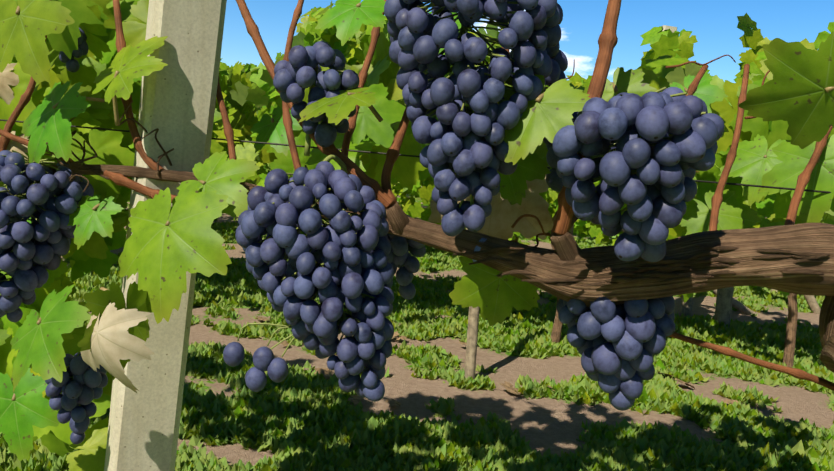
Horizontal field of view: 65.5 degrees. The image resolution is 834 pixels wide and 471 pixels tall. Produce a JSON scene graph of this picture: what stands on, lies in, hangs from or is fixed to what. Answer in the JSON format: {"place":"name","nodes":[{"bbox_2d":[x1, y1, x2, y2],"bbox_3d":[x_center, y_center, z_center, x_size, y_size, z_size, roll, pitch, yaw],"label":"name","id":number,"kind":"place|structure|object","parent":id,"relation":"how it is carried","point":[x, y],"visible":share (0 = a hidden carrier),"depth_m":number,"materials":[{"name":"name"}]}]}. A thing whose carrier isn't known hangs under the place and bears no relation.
{"place":"outdoors","nodes":[
{"label":"outdoors","id":0,"kind":"place"},
{"bbox_2d":[61,167,833,467],"bbox_3d":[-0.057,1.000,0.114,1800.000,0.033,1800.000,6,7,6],"label":"ground","id":1,"kind":"structure","parent":0,"point":[542,424],"depth_m":2.97,"materials":[{"name":"soil"}]},
{"bbox_2d":[104,0,226,470],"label":"concrete post","id":2,"kind":"object","parent":1,"relation":"on","point":[177,100],"visible":0.62,"depth_m":0.80,"materials":[{"name":"beige concrete"}]},
{"bbox_2d":[0,119,830,192],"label":"trellis wire","id":3,"kind":"object","parent":2,"relation":"attached to","point":[419,157],"depth_m":0.81,"materials":[{"name":"grey metal"}]},
{"bbox_2d":[0,203,833,470],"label":"ground weeds","id":4,"kind":"object","parent":1,"relation":"on","point":[298,418],"visible":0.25,"depth_m":2.64,"materials":[{"name":"green plant"}]},
{"bbox_2d":[0,0,833,390],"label":"grape vine","id":5,"kind":"object","parent":1,"relation":"on","point":[790,256],"visible":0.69,"depth_m":0.61,"materials":[{"name":"brown plant"}]},
{"bbox_2d":[0,147,93,321],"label":"grape cluster","id":6,"kind":"object","parent":5,"relation":"attached to","point":[35,248],"visible":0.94,"depth_m":0.78,"materials":[{"name":"purple food"}]},
{"bbox_2d":[59,28,88,71],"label":"grape cluster","id":7,"kind":"object","parent":5,"relation":"attached to","point":[72,64],"visible":0.4,"depth_m":0.92,"materials":[{"name":"purple food"}]},
{"bbox_2d":[45,352,107,444],"bbox_3d":[-0.378,0.180,0.718,0.063,0.103,0.059,6,7,6],"label":"grape cluster","id":8,"kind":"object","parent":5,"relation":"attached to","point":[80,386],"visible":0.9,"depth_m":0.70,"materials":[{"name":"food"}]},
{"bbox_2d":[235,155,393,401],"bbox_3d":[-0.097,0.037,0.643,0.162,0.232,0.148,6,7,6],"label":"grape cluster","id":9,"kind":"object","parent":5,"relation":"attached to","point":[354,272],"visible":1,"depth_m":0.60,"materials":[{"name":"purple food"}]},
{"bbox_2d":[223,323,294,391],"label":"grapes","id":10,"kind":"object","parent":9,"relation":"attached to","point":[264,360],"visible":0.92,"depth_m":0.64,"materials":[{"name":"food"}]},
{"bbox_2d":[273,41,358,155],"bbox_3d":[-0.104,-0.143,0.683,0.078,0.120,0.087,10,9,38],"label":"grape cluster","id":11,"kind":"object","parent":5,"relation":"on","point":[298,73],"visible":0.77,"depth_m":0.66,"materials":[{"name":"purple food"}]},
{"bbox_2d":[387,214,425,299],"bbox_3d":[-0.026,0.025,0.790,0.073,0.102,0.072,6,7,6],"label":"grape cluster","id":12,"kind":"object","parent":5,"relation":"attached to","point":[403,259],"visible":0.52,"depth_m":0.77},
{"bbox_2d":[0,0,833,470],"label":"grape leaves","id":13,"kind":"object","parent":5,"relation":"on","point":[162,254],"depth_m":0.78,"materials":[{"name":"green plant"}]},
{"bbox_2d":[384,0,562,236],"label":"grape cluster","id":14,"kind":"object","parent":5,"relation":"attached to","point":[463,154],"visible":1,"depth_m":0.55,"materials":[{"name":"purple food"}]},
{"bbox_2d":[510,43,567,138],"bbox_3d":[0.121,-0.153,0.658,0.061,0.106,0.054,6,7,6],"label":"grape cluster","id":15,"kind":"object","parent":5,"relation":"attached to","point":[558,57],"visible":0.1,"depth_m":0.64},
{"bbox_2d":[543,112,577,191],"bbox_3d":[0.151,-0.102,0.695,0.058,0.109,0.059,-1,9,-40],"label":"grape cluster","id":16,"kind":"object","parent":5,"relation":"attached to","point":[554,180],"visible":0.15,"depth_m":0.69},
{"bbox_2d":[557,296,674,410],"bbox_3d":[0.199,0.102,0.654,0.115,0.146,0.110,6,7,6],"label":"grape cluster","id":17,"kind":"object","parent":5,"relation":"attached to","point":[618,347],"visible":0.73,"depth_m":0.62,"materials":[{"name":"food"}]},
{"bbox_2d":[552,86,723,262],"bbox_3d":[0.182,-0.054,0.556,0.138,0.148,0.142,6,7,6],"label":"grape cluster","id":18,"kind":"object","parent":5,"relation":"attached to","point":[647,155],"visible":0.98,"depth_m":0.51,"materials":[{"name":"purple food"}]},
{"bbox_2d":[465,306,479,379],"bbox_3d":[0.268,0.259,2.975,0.051,1.324,0.211,4,7,-10],"label":"stake","id":19,"kind":"object","parent":1,"relation":"on","point":[472,339],"visible":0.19,"depth_m":2.95,"materials":[{"name":"brown wood"}]},
{"bbox_2d":[375,199,797,367],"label":"vine trunks","id":20,"kind":"object","parent":1,"relation":"on","point":[789,345],"visible":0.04,"depth_m":3.48,"materials":[{"name":"brown wood"}]},
{"bbox_2d":[662,25,676,32],"bbox_3d":[1.390,-0.169,4.043,0.132,2.204,0.103,3,7,-14],"label":"concrete post","id":21,"kind":"object","parent":1,"relation":"on","point":[671,28],"visible":0.02,"depth_m":3.87,"materials":[{"name":"beige concrete"}]},
{"bbox_2d":[681,295,692,315],"bbox_3d":[2.048,0.109,4.860,0.082,1.473,0.259,3,7,-12],"label":"stake","id":22,"kind":"object","parent":1,"relation":"on","point":[686,308],"visible":0.21,"depth_m":4.83,"materials":[{"name":"grey wood"}]},
{"bbox_2d":[621,229,758,315],"bbox_3d":[2.181,0.323,5.080,1.400,0.807,0.061,5,7,2],"label":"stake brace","id":23,"kind":"object","parent":1,"relation":"on","point":[740,307],"visible":0.12,"depth_m":5.07,"materials":[{"name":"grey wood"}]},
{"bbox_2d":[714,287,733,326],"bbox_3d":[2.131,0.223,4.454,0.105,1.365,0.267,6,7,6],"label":"stake","id":24,"kind":"object","parent":1,"relation":"on","point":[724,300],"visible":0.19,"depth_m":4.41,"materials":[{"name":"grey wood"}]},
{"bbox_2d":[765,217,820,313],"bbox_3d":[3.112,0.251,5.354,0.799,1.211,0.071,6,7,9],"label":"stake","id":25,"kind":"object","parent":1,"relation":"on","point":[812,303],"visible":0.12,"depth_m":5.33,"materials":[{"name":"brown wood"}]},
{"bbox_2d":[220,0,833,82],"label":"sky","id":26,"kind":"structure","parent":0,"point":[714,23],"materials":[{"name":"blue"}]}
]}

